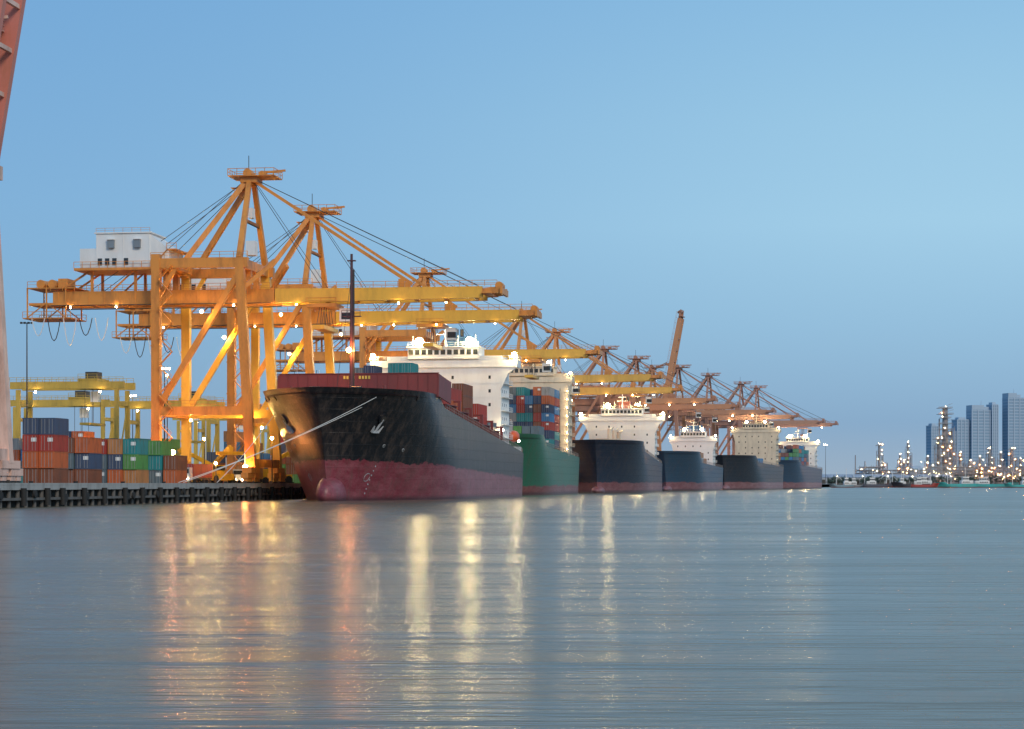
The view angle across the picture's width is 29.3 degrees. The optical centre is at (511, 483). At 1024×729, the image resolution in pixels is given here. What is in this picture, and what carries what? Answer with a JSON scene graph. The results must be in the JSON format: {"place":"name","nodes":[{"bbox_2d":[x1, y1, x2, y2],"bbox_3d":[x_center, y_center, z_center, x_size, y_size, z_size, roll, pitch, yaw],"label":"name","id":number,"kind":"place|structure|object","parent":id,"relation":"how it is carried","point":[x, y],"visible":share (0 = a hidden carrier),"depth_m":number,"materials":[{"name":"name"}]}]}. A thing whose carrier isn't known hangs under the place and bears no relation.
{"place":"outdoors","nodes":[
{"label":"outdoors","id":0,"kind":"place"},
{"bbox_2d":[0,484,1023,728],"bbox_3d":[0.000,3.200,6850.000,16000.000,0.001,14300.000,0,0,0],"label":"water","id":1,"kind":"structure","parent":0,"point":[824,606],"depth_m":48.69,"materials":[{"name":"blue liquid"}]},
{"bbox_2d":[263,254,523,500],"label":"cargo ship","id":2,"kind":"object","parent":1,"relation":"on","point":[427,424],"visible":0.99,"depth_m":381.62,"materials":[{"name":"paint"}]},
{"bbox_2d":[219,414,274,480],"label":"mooring line","id":3,"kind":"object","parent":2,"relation":"attached to","point":[248,448],"visible":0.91,"depth_m":361.79,"materials":[{"name":"fabric"}]},
{"bbox_2d":[183,407,361,482],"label":"mooring line","id":4,"kind":"object","parent":2,"relation":"attached to","point":[272,447],"visible":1,"depth_m":347.38,"materials":[{"name":"fabric"}]},
{"bbox_2d":[178,397,375,482],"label":"mooring line","id":5,"kind":"object","parent":2,"relation":"attached to","point":[280,443],"visible":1,"depth_m":346.43,"materials":[{"name":"fabric"}]},
{"bbox_2d":[509,359,578,494],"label":"container ship","id":6,"kind":"object","parent":1,"relation":"on","point":[540,416],"visible":0.59,"depth_m":589.55,"materials":[{"name":"green paint"}]},
{"bbox_2d":[572,394,665,492],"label":"container ship","id":7,"kind":"object","parent":1,"relation":"on","point":[617,452],"visible":0.9,"depth_m":720.18,"materials":[{"name":"blue paint"}]},
{"bbox_2d":[657,419,722,490],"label":"container ship","id":8,"kind":"object","parent":1,"relation":"on","point":[688,463],"visible":0.88,"depth_m":920.02,"materials":[{"name":"blue paint"}]},
{"bbox_2d":[715,418,783,489],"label":"container ship","id":9,"kind":"object","parent":1,"relation":"on","point":[752,463],"visible":0.87,"depth_m":1135.37,"materials":[{"name":"black paint"}]},
{"bbox_2d":[779,431,822,488],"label":"container ship","id":10,"kind":"object","parent":1,"relation":"on","point":[798,459],"visible":0.62,"depth_m":1271.02,"materials":[{"name":"teal paint"}]},
{"bbox_2d":[829,469,853,487],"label":"river boat","id":11,"kind":"object","parent":1,"relation":"on","point":[846,483],"visible":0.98,"depth_m":1560.46,"materials":[{"name":"paint"}]},
{"bbox_2d":[851,473,864,486],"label":"river boat","id":12,"kind":"object","parent":1,"relation":"on","point":[854,482],"visible":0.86,"depth_m":1650.58,"materials":[{"name":"paint"}]},
{"bbox_2d":[863,469,891,487],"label":"river boat","id":13,"kind":"object","parent":1,"relation":"on","point":[871,483],"visible":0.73,"depth_m":1639.54,"materials":[{"name":"paint"}]},
{"bbox_2d":[892,469,905,487],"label":"river boat","id":14,"kind":"object","parent":1,"relation":"on","point":[901,479],"visible":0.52,"depth_m":1640.98,"materials":[{"name":"paint"}]},
{"bbox_2d":[891,472,934,487],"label":"river boat","id":15,"kind":"object","parent":1,"relation":"on","point":[906,485],"visible":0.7,"depth_m":1598.65,"materials":[{"name":"paint"}]},
{"bbox_2d":[911,472,938,487],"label":"river boat","id":16,"kind":"object","parent":1,"relation":"on","point":[917,483],"visible":0.95,"depth_m":1540.21,"materials":[{"name":"paint"}]},
{"bbox_2d":[936,468,977,487],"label":"river boat","id":17,"kind":"object","parent":1,"relation":"on","point":[965,482],"visible":0.92,"depth_m":1558.95,"materials":[{"name":"paint"}]},
{"bbox_2d":[974,468,1018,487],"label":"river boat","id":18,"kind":"object","parent":1,"relation":"on","point":[983,482],"visible":0.66,"depth_m":1578.09,"materials":[{"name":"paint"}]},
{"bbox_2d":[1004,472,1023,487],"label":"river boat","id":19,"kind":"object","parent":1,"relation":"on","point":[1012,485],"visible":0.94,"depth_m":1539.21,"materials":[{"name":"paint"}]},
{"bbox_2d":[0,0,1023,473],"label":"sky","id":20,"kind":"structure","parent":0,"point":[828,195],"materials":[{"name":"blue"}]},
{"bbox_2d":[909,466,925,472],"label":"building","id":21,"kind":"structure","parent":0,"point":[916,468],"depth_m":2592.40,"materials":[{"name":"glass"}]},
{"bbox_2d":[926,423,938,472],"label":"skyscraper","id":22,"kind":"structure","parent":0,"point":[932,432],"depth_m":2591.09,"materials":[{"name":"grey glass"}]},
{"bbox_2d":[936,404,954,472],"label":"refinery tower","id":23,"kind":"structure","parent":0,"point":[945,420],"depth_m":1897.17,"materials":[{"name":"grey metal"}]},
{"bbox_2d":[940,435,950,467],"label":"tower","id":24,"kind":"structure","parent":0,"point":[949,440],"depth_m":2591.75,"materials":[{"name":"grey metal"}]},
{"bbox_2d":[965,460,976,472],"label":"refinery tower","id":25,"kind":"structure","parent":0,"point":[969,463],"depth_m":1898.36,"materials":[{"name":"metal"}]},
{"bbox_2d":[1002,391,1023,472],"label":"skyscraper","id":26,"kind":"structure","parent":0,"point":[1013,419],"depth_m":2591.34,"materials":[{"name":"blue glass"}]},
{"bbox_3d":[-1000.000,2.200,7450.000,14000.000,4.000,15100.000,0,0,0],"label":"ground","id":27,"kind":"structure","parent":0,"visible":0},
{"bbox_2d":[0,0,25,482],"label":"container crane","id":28,"kind":"object","parent":27,"relation":"on","point":[11,21],"visible":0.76,"depth_m":267.96,"materials":[{"name":"metal"}]},
{"bbox_2d":[13,438,21,468],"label":"container stack","id":29,"kind":"object","parent":27,"relation":"on","point":[17,445],"visible":0.11,"depth_m":439.91,"materials":[{"name":"paint"}]},
{"bbox_2d":[20,450,22,482],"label":"container stack","id":30,"kind":"object","parent":27,"relation":"on","point":[21,481],"visible":0.03,"depth_m":440.24,"materials":[{"name":"paint"}]},
{"bbox_2d":[20,322,31,417],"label":"light mast","id":31,"kind":"object","parent":27,"relation":"on","point":[26,369],"visible":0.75,"depth_m":399.92,"materials":[{"name":"metal"}]},
{"bbox_2d":[22,418,39,482],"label":"container stack","id":32,"kind":"object","parent":27,"relation":"on","point":[30,451],"visible":0.6,"depth_m":303.03,"materials":[{"name":"paint"}]},
{"bbox_2d":[39,418,68,482],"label":"container stack","id":33,"kind":"object","parent":27,"relation":"on","point":[53,448],"visible":0.89,"depth_m":303.49,"materials":[{"name":"paint"}]},
{"bbox_2d":[10,391,119,438],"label":"yard gantry crane","id":34,"kind":"object","parent":27,"relation":"on","point":[81,399],"visible":0.38,"depth_m":556.28,"materials":[{"name":"metal"}]},
{"bbox_2d":[64,437,74,482],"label":"container stack","id":35,"kind":"object","parent":27,"relation":"on","point":[71,454],"visible":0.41,"depth_m":321.02,"materials":[{"name":"paint"}]},
{"bbox_2d":[9,372,135,438],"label":"yard gantry crane","id":36,"kind":"object","parent":27,"relation":"on","point":[93,381],"visible":0.64,"depth_m":497.27,"materials":[{"name":"metal"}]},
{"bbox_2d":[72,431,94,437],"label":"container stack","id":37,"kind":"object","parent":27,"relation":"on","point":[82,434],"visible":0.12,"depth_m":380.07,"materials":[{"name":"paint"}]},
{"bbox_2d":[75,437,101,482],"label":"container stack","id":38,"kind":"object","parent":27,"relation":"on","point":[88,459],"visible":0.87,"depth_m":321.18,"materials":[{"name":"paint"}]},
{"bbox_2d":[102,439,109,482],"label":"container stack","id":39,"kind":"object","parent":27,"relation":"on","point":[104,458],"visible":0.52,"depth_m":332.82,"materials":[{"name":"paint"}]},
{"bbox_2d":[107,439,124,482],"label":"container stack","id":40,"kind":"object","parent":27,"relation":"on","point":[115,473],"visible":0.67,"depth_m":333.19,"materials":[{"name":"paint"}]},
{"bbox_2d":[130,395,136,437],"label":"light mast","id":41,"kind":"object","parent":27,"relation":"on","point":[132,415],"visible":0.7,"depth_m":619.88,"materials":[{"name":"metal"}]},
{"bbox_2d":[123,439,148,482],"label":"container stack","id":42,"kind":"object","parent":27,"relation":"on","point":[135,460],"visible":0.85,"depth_m":333.73,"materials":[{"name":"paint"}]},
{"bbox_2d":[0,481,306,507],"bbox_3d":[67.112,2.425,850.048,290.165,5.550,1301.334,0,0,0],"label":"quay wall","id":43,"kind":"structure","parent":27,"relation":"on","point":[32,494],"depth_m":309.67,"materials":[{"name":"concrete"}]},
{"bbox_2d":[148,441,171,482],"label":"container stack","id":44,"kind":"object","parent":27,"relation":"on","point":[157,450],"visible":0.73,"depth_m":345.15,"materials":[{"name":"paint"}]},
{"bbox_2d":[162,368,169,439],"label":"light mast","id":45,"kind":"object","parent":27,"relation":"on","point":[164,369],"visible":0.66,"depth_m":439.86,"materials":[{"name":"metal"}]},
{"bbox_2d":[166,374,168,440],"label":"quay floodlight","id":46,"kind":"object","parent":27,"relation":"on","point":[167,406],"visible":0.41,"depth_m":397.92,"materials":[{"name":"metal"}]},
{"bbox_2d":[162,438,179,452],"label":"container stack","id":47,"kind":"object","parent":27,"relation":"on","point":[175,444],"visible":0.08,"depth_m":448.79,"materials":[{"name":"paint"}]},
{"bbox_2d":[119,391,224,459],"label":"yard gantry crane","id":48,"kind":"object","parent":27,"relation":"on","point":[146,404],"visible":0.34,"depth_m":516.74,"materials":[{"name":"metal"}]},
{"bbox_2d":[163,455,186,482],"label":"container stack","id":49,"kind":"object","parent":27,"relation":"on","point":[174,468],"visible":0.84,"depth_m":345.25,"materials":[{"name":"paint"}]},
{"bbox_2d":[174,447,213,482],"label":"reach stacker","id":50,"kind":"object","parent":27,"relation":"on","point":[196,457],"visible":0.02,"depth_m":418.81,"materials":[{"name":"yellow metal"}]},
{"bbox_2d":[187,464,211,482],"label":"container truck","id":51,"kind":"object","parent":27,"relation":"on","point":[193,470],"visible":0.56,"depth_m":367.68,"materials":[{"name":"red metal"}]},
{"bbox_2d":[203,438,205,482],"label":"quay floodlight","id":52,"kind":"object","parent":27,"relation":"on","point":[204,439],"visible":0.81,"depth_m":394.92,"materials":[{"name":"metal"}]},
{"bbox_2d":[207,452,223,482],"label":"container stack","id":53,"kind":"object","parent":27,"relation":"on","point":[212,457],"visible":0.19,"depth_m":470.07,"materials":[{"name":"paint"}]},
{"bbox_2d":[172,418,269,453],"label":"yard gantry crane","id":54,"kind":"object","parent":27,"relation":"on","point":[240,427],"visible":0.03,"depth_m":677.67,"materials":[{"name":"metal"}]},
{"bbox_2d":[202,445,244,482],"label":"reach stacker","id":55,"kind":"object","parent":27,"relation":"on","point":[227,450],"visible":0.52,"depth_m":397.05,"materials":[{"name":"yellow metal"}]},
{"bbox_2d":[194,404,270,481],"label":"yard gantry crane","id":56,"kind":"object","parent":27,"relation":"on","point":[197,430],"depth_m":600.89,"materials":[{"name":"metal"}]},
{"bbox_2d":[224,431,243,468],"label":"container stack","id":57,"kind":"object","parent":27,"relation":"on","point":[238,439],"visible":0.16,"depth_m":479.37,"materials":[{"name":"paint"}]},
{"bbox_2d":[233,466,262,482],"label":"container truck","id":58,"kind":"object","parent":27,"relation":"on","point":[237,471],"visible":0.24,"depth_m":405.94,"materials":[{"name":"white metal"}]},
{"bbox_2d":[240,442,262,482],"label":"container stack","id":59,"kind":"object","parent":27,"relation":"on","point":[242,449],"visible":0.06,"depth_m":482.00,"materials":[{"name":"paint"}]},
{"bbox_2d":[22,156,507,482],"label":"container crane","id":60,"kind":"object","parent":27,"relation":"on","point":[157,257],"visible":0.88,"depth_m":388.13,"materials":[{"name":"metal"}]},
{"bbox_2d":[260,453,269,468],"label":"container stack","id":61,"kind":"object","parent":27,"relation":"on","point":[265,456],"visible":0.11,"depth_m":489.53,"materials":[{"name":"paint"}]},
{"bbox_2d":[270,437,273,484],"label":"quay floodlight","id":62,"kind":"object","parent":27,"relation":"on","point":[271,438],"visible":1,"depth_m":387.95,"materials":[{"name":"metal"}]},
{"bbox_2d":[260,451,292,482],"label":"reach stacker","id":63,"kind":"object","parent":27,"relation":"on","point":[288,479],"visible":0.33,"depth_m":424.94,"materials":[{"name":"yellow metal"}]},
{"bbox_2d":[270,433,285,472],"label":"container stack","id":64,"kind":"object","parent":27,"relation":"on","point":[283,447],"visible":0.15,"depth_m":497.77,"materials":[{"name":"paint"}]},
{"bbox_2d":[286,447,299,482],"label":"container stack","id":65,"kind":"object","parent":27,"relation":"on","point":[290,468],"visible":0.1,"depth_m":500.06,"materials":[{"name":"paint"}]},
{"bbox_2d":[112,194,541,482],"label":"container crane","id":66,"kind":"object","parent":27,"relation":"on","point":[306,318],"visible":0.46,"depth_m":437.50,"materials":[{"name":"metal"}]},
{"bbox_2d":[276,267,602,379],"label":"container crane","id":67,"kind":"object","parent":27,"relation":"on","point":[371,339],"visible":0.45,"depth_m":565.56,"materials":[{"name":"metal"}]},
{"bbox_2d":[439,301,665,393],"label":"container crane","id":68,"kind":"object","parent":27,"relation":"on","point":[607,377],"visible":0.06,"depth_m":693.21,"materials":[{"name":"metal"}]},
{"bbox_2d":[537,328,683,408],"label":"container crane","id":69,"kind":"object","parent":27,"relation":"on","point":[631,389],"visible":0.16,"depth_m":765.49,"materials":[{"name":"metal"}]},
{"bbox_2d":[575,309,684,450],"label":"container crane","id":70,"kind":"object","parent":27,"relation":"on","point":[671,364],"visible":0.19,"depth_m":1025.80,"materials":[{"name":"metal"}]},
{"bbox_2d":[571,345,717,439],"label":"container crane","id":71,"kind":"object","parent":27,"relation":"on","point":[601,401],"visible":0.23,"depth_m":899.75,"materials":[{"name":"metal"}]},
{"bbox_2d":[574,350,741,424],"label":"container crane","id":72,"kind":"object","parent":27,"relation":"on","point":[689,408],"visible":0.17,"depth_m":979.04,"materials":[{"name":"metal"}]},
{"bbox_2d":[645,359,776,449],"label":"container crane","id":73,"kind":"object","parent":27,"relation":"on","point":[704,413],"visible":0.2,"depth_m":1082.25,"materials":[{"name":"metal"}]},
{"bbox_2d":[658,372,800,454],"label":"container crane","id":74,"kind":"object","parent":27,"relation":"on","point":[762,417],"visible":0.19,"depth_m":1163.99,"materials":[{"name":"metal"}]},
{"bbox_2d":[668,381,825,454],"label":"container crane","id":75,"kind":"object","parent":27,"relation":"on","point":[739,423],"visible":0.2,"depth_m":1275.70,"materials":[{"name":"metal"}]},
{"bbox_2d":[686,385,838,454],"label":"container crane","id":76,"kind":"object","parent":27,"relation":"on","point":[798,426],"visible":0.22,"depth_m":1339.53,"materials":[{"name":"metal"}]},
{"bbox_2d":[822,474,826,483],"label":"waterfront warehouse","id":77,"kind":"structure","parent":27,"relation":"on","point":[823,478],"depth_m":1815.00,"materials":[{"name":"metal"}]},
{"bbox_2d":[824,444,825,483],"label":"light mast","id":78,"kind":"object","parent":27,"relation":"on","point":[825,463],"visible":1,"depth_m":1499.87,"materials":[{"name":"metal"}]},
{"bbox_2d":[826,474,852,483],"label":"waterfront warehouse","id":79,"kind":"structure","parent":27,"relation":"on","point":[829,476],"depth_m":1821.57,"materials":[{"name":"metal"}]},
{"bbox_2d":[851,474,877,483],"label":"waterfront warehouse","id":80,"kind":"structure","parent":27,"relation":"on","point":[858,476],"depth_m":1825.62,"materials":[{"name":"metal"}]},
{"bbox_2d":[875,442,883,472],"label":"refinery tower","id":81,"kind":"structure","parent":27,"relation":"on","point":[879,455],"depth_m":1897.80,"materials":[{"name":"metal"}]},
{"bbox_2d":[876,474,900,483],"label":"waterfront warehouse","id":82,"kind":"structure","parent":27,"relation":"on","point":[889,476],"depth_m":1829.67,"materials":[{"name":"metal"}]},
{"bbox_2d":[897,455,902,471],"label":"refinery tower","id":83,"kind":"structure","parent":27,"relation":"on","point":[900,459],"depth_m":1898.91,"materials":[{"name":"metal"}]},
{"bbox_2d":[905,443,910,472],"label":"refinery tower","id":84,"kind":"structure","parent":27,"relation":"on","point":[908,453],"depth_m":1898.87,"materials":[{"name":"metal"}]},
{"bbox_2d":[902,474,926,483],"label":"waterfront warehouse","id":85,"kind":"structure","parent":27,"relation":"on","point":[908,475],"depth_m":1833.73,"materials":[{"name":"metal"}]},
{"bbox_2d":[827,475,1022,483],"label":"tree line","id":86,"kind":"object","parent":27,"relation":"on","point":[832,480],"visible":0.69,"depth_m":1813.41,"materials":[{"name":"plant"}]},
{"bbox_2d":[924,457,931,469],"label":"refinery tower","id":87,"kind":"structure","parent":27,"relation":"on","point":[927,463],"depth_m":1898.80,"materials":[{"name":"metal"}]},
{"bbox_2d":[933,435,944,472],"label":"refinery tower","id":88,"kind":"structure","parent":27,"relation":"on","point":[938,458],"depth_m":1896.89,"materials":[{"name":"metal"}]},
{"bbox_2d":[926,474,951,483],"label":"waterfront warehouse","id":89,"kind":"structure","parent":27,"relation":"on","point":[938,475],"depth_m":1836.45,"materials":[{"name":"metal"}]},
{"bbox_2d":[855,455,1023,483],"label":"refinery plant","id":90,"kind":"object","parent":27,"relation":"on","point":[1007,475],"visible":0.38,"depth_m":1850.22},
{"bbox_2d":[947,440,956,474],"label":"refinery tower","id":91,"kind":"structure","parent":27,"relation":"on","point":[950,457],"depth_m":1898.34,"materials":[{"name":"metal"}]},
{"bbox_2d":[948,428,956,472],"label":"skyscraper","id":92,"kind":"structure","parent":27,"relation":"on","point":[953,442],"depth_m":2590.93,"materials":[{"name":"grey glass"}]},
{"bbox_2d":[951,417,968,471],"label":"skyscraper","id":93,"kind":"structure","parent":27,"relation":"on","point":[960,425],"depth_m":2591.13,"materials":[{"name":"blue glass"}]},
{"bbox_2d":[957,453,964,472],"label":"refinery tower","id":94,"kind":"structure","parent":27,"relation":"on","point":[960,456],"depth_m":1898.52,"materials":[{"name":"metal"}]},
{"bbox_2d":[966,405,990,472],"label":"skyscraper","id":95,"kind":"structure","parent":27,"relation":"on","point":[978,417],"depth_m":2590.47,"materials":[{"name":"blue glass"}]},
{"bbox_2d":[977,457,983,472],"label":"refinery tower","id":96,"kind":"structure","parent":27,"relation":"on","point":[980,463],"depth_m":1898.95,"materials":[{"name":"metal"}]},
{"bbox_2d":[985,445,994,475],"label":"refinery tower","id":97,"kind":"structure","parent":27,"relation":"on","point":[989,458],"depth_m":1897.41,"materials":[{"name":"metal"}]},
{"bbox_2d":[986,402,998,472],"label":"skyscraper","id":98,"kind":"structure","parent":27,"relation":"on","point":[994,407],"depth_m":2591.24,"materials":[{"name":"blue glass"}]},
{"bbox_2d":[997,451,1004,472],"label":"refinery tower","id":99,"kind":"structure","parent":27,"relation":"on","point":[1000,460],"depth_m":1898.83,"materials":[{"name":"metal"}]},
{"bbox_2d":[1007,445,1017,472],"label":"refinery tower","id":100,"kind":"structure","parent":27,"relation":"on","point":[1011,453],"depth_m":1897.15,"materials":[{"name":"metal"}]},
{"bbox_2d":[1018,458,1023,472],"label":"refinery tower","id":101,"kind":"structure","parent":27,"relation":"on","point":[1020,461],"depth_m":1898.71,"materials":[{"name":"metal"}]}
]}

